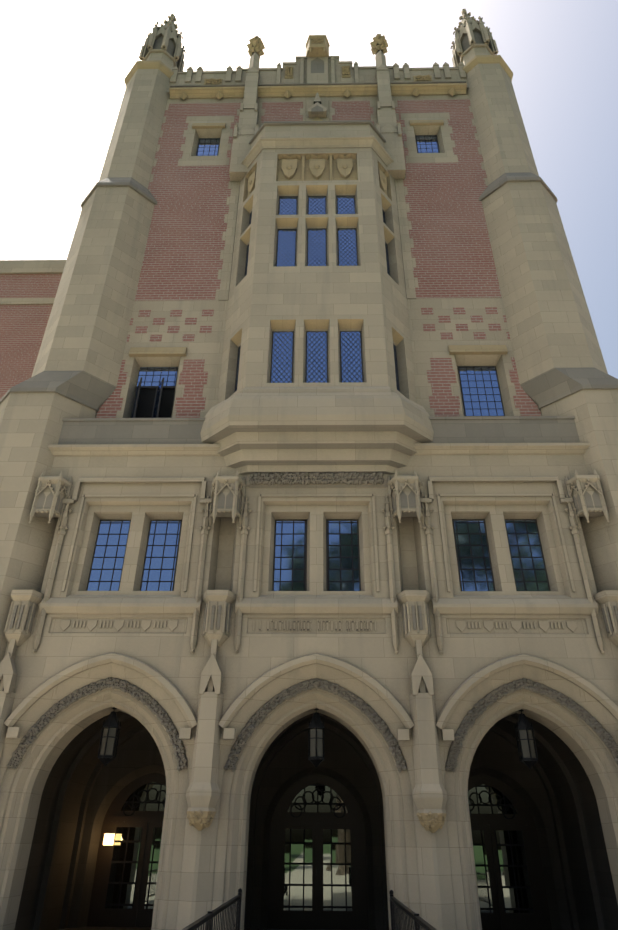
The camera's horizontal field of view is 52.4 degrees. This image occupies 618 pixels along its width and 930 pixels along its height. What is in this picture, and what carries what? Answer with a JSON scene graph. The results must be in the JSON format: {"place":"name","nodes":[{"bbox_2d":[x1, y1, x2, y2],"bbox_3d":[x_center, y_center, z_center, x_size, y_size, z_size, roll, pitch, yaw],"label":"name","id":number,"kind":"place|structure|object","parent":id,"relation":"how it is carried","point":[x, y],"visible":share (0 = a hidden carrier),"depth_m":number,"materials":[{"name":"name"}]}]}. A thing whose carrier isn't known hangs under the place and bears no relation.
{"place":"outdoors","nodes":[
{"label":"outdoors","id":0,"kind":"place"},
{"bbox_2d":[57,927,318,929],"bbox_3d":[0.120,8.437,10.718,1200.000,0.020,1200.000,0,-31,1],"label":"ground","id":1,"kind":"structure","parent":0,"point":[114,928],"depth_m":14.15,"materials":[{"name":"grey concrete"}]},
{"bbox_2d":[0,260,65,398],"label":"brick wall","id":2,"kind":"structure","parent":1,"relation":"on","point":[28,290],"depth_m":27.05,"materials":[{"name":"red brick"}]},
{"bbox_2d":[182,888,241,929],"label":"handrail","id":3,"kind":"object","parent":1,"relation":"on","point":[208,917],"visible":1,"depth_m":8.64,"materials":[{"name":"black metal"}]},
{"bbox_2d":[0,416,617,929],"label":"entrance porch","id":4,"kind":"object","parent":1,"relation":"on","point":[428,622],"visible":0.98,"depth_m":13.68,"materials":[{"name":"stone"}]},
{"bbox_2d":[97,707,120,765],"bbox_3d":[-4.001,5.431,12.639,0.326,1.147,0.370,0,-31,1],"label":"lantern","id":5,"kind":"object","parent":4,"relation":"hanging from","point":[111,726],"visible":0.96,"depth_m":12.52,"materials":[{"name":"black metal"}]},
{"bbox_2d":[103,834,114,844],"bbox_3d":[-4.783,8.949,15.005,0.220,0.240,0.090,0,-31,1],"label":"wall sconce","id":6,"kind":"object","parent":4,"relation":"attached to","point":[108,839],"depth_m":14.97,"materials":[{"name":"white glass"}]},
{"bbox_2d":[308,708,323,767],"bbox_3d":[0.148,5.418,12.555,0.326,1.147,0.370,0,-31,1],"label":"lantern","id":7,"kind":"object","parent":4,"relation":"hanging from","point":[316,742],"visible":0.94,"depth_m":12.41,"materials":[{"name":"black metal"}]},
{"bbox_2d":[515,709,537,768],"bbox_3d":[4.297,5.406,12.471,0.326,1.147,0.370,0,-31,1],"label":"lantern","id":8,"kind":"object","parent":4,"relation":"hanging from","point":[526,744],"visible":0.96,"depth_m":12.35,"materials":[{"name":"black metal"}]},
{"bbox_2d":[0,9,617,662],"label":"tower","id":9,"kind":"structure","parent":1,"relation":"on","point":[316,267],"depth_m":18.49,"materials":[{"name":"stone"}]},
{"bbox_2d":[389,890,436,929],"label":"handrail","id":10,"kind":"object","parent":1,"relation":"on","point":[420,923],"visible":1,"depth_m":8.74,"materials":[{"name":"black metal"}]},
{"bbox_2d":[0,0,617,378],"label":"sky","id":11,"kind":"structure","parent":0,"point":[65,65],"materials":[{"name":"white"}]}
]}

